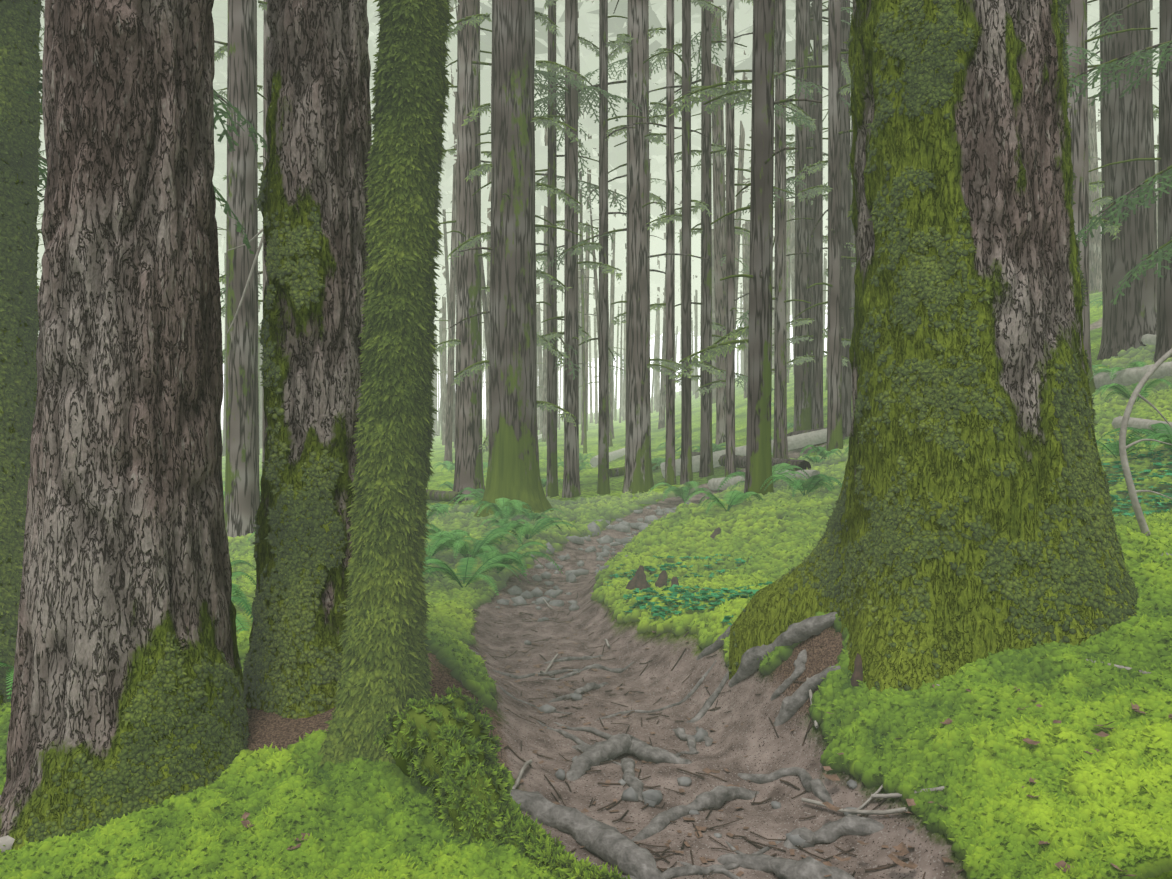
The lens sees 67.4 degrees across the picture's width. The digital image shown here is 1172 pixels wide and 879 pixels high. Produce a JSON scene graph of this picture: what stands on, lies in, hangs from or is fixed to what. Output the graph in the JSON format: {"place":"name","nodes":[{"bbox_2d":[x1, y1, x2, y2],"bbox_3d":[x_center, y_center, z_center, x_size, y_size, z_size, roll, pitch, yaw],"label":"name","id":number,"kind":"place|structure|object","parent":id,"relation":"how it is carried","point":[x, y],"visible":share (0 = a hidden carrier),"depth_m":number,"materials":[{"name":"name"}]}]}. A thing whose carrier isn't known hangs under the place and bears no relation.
{"place":"outdoors","nodes":[
{"label":"outdoors","id":0,"kind":"place"},
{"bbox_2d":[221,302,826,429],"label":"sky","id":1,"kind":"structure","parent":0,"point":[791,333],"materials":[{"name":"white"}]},
{"bbox_2d":[222,292,1171,878],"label":"forest ground","id":2,"kind":"structure","parent":0,"point":[752,736],"depth_m":4.28,"materials":[{"name":"brown soil"}]},
{"bbox_2d":[0,0,40,704],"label":"tree","id":3,"kind":"object","parent":2,"relation":"on","point":[10,430],"visible":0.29,"depth_m":4.89,"materials":[{"name":"green plant"}]},
{"bbox_2d":[0,0,248,849],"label":"tree","id":4,"kind":"object","parent":2,"relation":"on","point":[127,567],"visible":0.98,"depth_m":3.33,"materials":[{"name":"brown plant"}]},
{"bbox_2d":[0,0,1139,843],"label":"trunk moss cushions","id":5,"kind":"object","parent":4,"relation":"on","point":[384,662],"visible":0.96,"depth_m":3.64,"materials":[{"name":"green plant"}]},
{"bbox_2d":[244,0,371,718],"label":"tree","id":6,"kind":"object","parent":2,"relation":"on","point":[318,118],"visible":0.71,"depth_m":4.03,"materials":[{"name":"brown plant"}]},
{"bbox_2d":[383,693,618,878],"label":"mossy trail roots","id":7,"kind":"object","parent":2,"relation":"on","point":[419,719],"visible":0.31,"depth_m":3.26,"materials":[{"name":"green plant"}]},
{"bbox_2d":[373,685,630,878],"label":"moss tufts","id":8,"kind":"object","parent":7,"relation":"on","point":[520,821],"visible":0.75,"depth_m":3.13,"materials":[{"name":"green plant"}]},
{"bbox_2d":[474,0,553,516],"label":"tree","id":9,"kind":"object","parent":2,"relation":"on","point":[513,470],"visible":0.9,"depth_m":13.14,"materials":[{"name":"grey plant"}]},
{"bbox_2d":[0,344,1171,878],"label":"ground moss tufts","id":10,"kind":"object","parent":2,"relation":"on","point":[980,760],"visible":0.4,"depth_m":3.23,"materials":[{"name":"green plant"}]},
{"bbox_2d":[473,598,1161,829],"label":"fallen sticks","id":11,"kind":"object","parent":10,"relation":"on","point":[858,810],"visible":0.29,"depth_m":3.28,"materials":[{"name":"grey wood"}]},
{"bbox_2d":[0,297,1171,699],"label":"ferns","id":12,"kind":"object","parent":2,"relation":"on","point":[440,539],"visible":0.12,"depth_m":9.34,"materials":[{"name":"green plant"}]},
{"bbox_2d":[0,334,1171,852],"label":"pale fallen logs","id":13,"kind":"object","parent":2,"relation":"on","point":[1128,376],"visible":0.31,"depth_m":13.41,"materials":[{"name":"grey wood"}]},
{"bbox_2d":[37,0,1158,464],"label":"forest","id":14,"kind":"object","parent":2,"relation":"on","point":[657,18],"depth_m":38.56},
{"bbox_2d":[25,0,1171,391],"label":"conifer foliage","id":15,"kind":"object","parent":2,"relation":"on","point":[1091,226],"visible":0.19,"depth_m":11.13,"materials":[{"name":"green plant"}]},
{"bbox_2d":[37,0,1171,411],"bbox_3d":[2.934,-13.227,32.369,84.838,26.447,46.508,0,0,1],"label":"tree branches","id":16,"kind":"object","parent":2,"relation":"on","point":[741,274],"visible":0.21,"depth_m":15.45,"materials":[{"name":"wood"}]},
{"bbox_2d":[314,564,953,878],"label":"trail bark chips","id":17,"kind":"object","parent":2,"relation":"on","point":[740,873],"visible":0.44,"depth_m":3.80,"materials":[{"name":"brown plant"}]},
{"bbox_2d":[426,426,845,502],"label":"fallen logs","id":18,"kind":"object","parent":2,"relation":"on","point":[439,495],"visible":0.31,"depth_m":15.92,"materials":[{"name":"grey wood"}]},
{"bbox_2d":[493,612,883,878],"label":"tree roots","id":19,"kind":"object","parent":2,"relation":"on","point":[613,846],"visible":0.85,"depth_m":3.54,"materials":[{"name":"grey wood"}]},
{"bbox_2d":[219,0,1158,443],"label":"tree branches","id":20,"kind":"object","parent":2,"relation":"on","point":[659,198],"visible":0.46,"depth_m":15.03,"materials":[{"name":"green plant"}]},
{"bbox_2d":[214,0,1158,453],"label":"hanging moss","id":21,"kind":"object","parent":20,"relation":"hanging from","point":[722,102],"visible":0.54,"depth_m":14.89,"materials":[{"name":"green plant"}]},
{"bbox_2d":[224,0,1171,537],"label":"trees","id":22,"kind":"object","parent":2,"relation":"on","point":[1136,312],"visible":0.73,"depth_m":15.27,"materials":[{"name":"grey plant"}]},
{"bbox_2d":[227,228,1171,535],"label":"dead branches","id":23,"kind":"object","parent":2,"relation":"on","point":[1133,492],"visible":0.88,"depth_m":4.64,"materials":[{"name":"grey wood"}]},
{"bbox_2d":[241,685,1171,876],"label":"dead leaves","id":24,"kind":"object","parent":2,"relation":"on","point":[901,847],"visible":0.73,"depth_m":2.97,"materials":[{"name":"brown plant"}]},
{"bbox_2d":[460,552,963,878],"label":"twigs","id":25,"kind":"object","parent":2,"relation":"on","point":[757,843],"visible":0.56,"depth_m":3.80,"materials":[{"name":"brown wood"}]},
{"bbox_2d":[626,527,862,686],"bbox_3d":[0.247,1.146,5.139,3.278,0.639,5.909,0,0,46],"label":"rotten wood debris","id":26,"kind":"object","parent":2,"relation":"on","point":[638,580],"visible":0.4,"depth_m":6.73,"materials":[{"name":"brown wood"}]},
{"bbox_2d":[495,501,1171,847],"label":"stones","id":27,"kind":"object","parent":2,"relation":"on","point":[652,798],"visible":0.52,"depth_m":7.84,"materials":[{"name":"grey stone"}]},
{"bbox_2d":[605,421,1171,624],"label":"leafy ground plants","id":28,"kind":"object","parent":2,"relation":"on","point":[688,594],"visible":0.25,"depth_m":6.33,"materials":[{"name":"green plant"}]},
{"bbox_2d":[728,0,1136,691],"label":"tree","id":29,"kind":"object","parent":2,"relation":"on","point":[992,154],"visible":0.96,"depth_m":3.76,"materials":[{"name":"green plant"}]}
]}

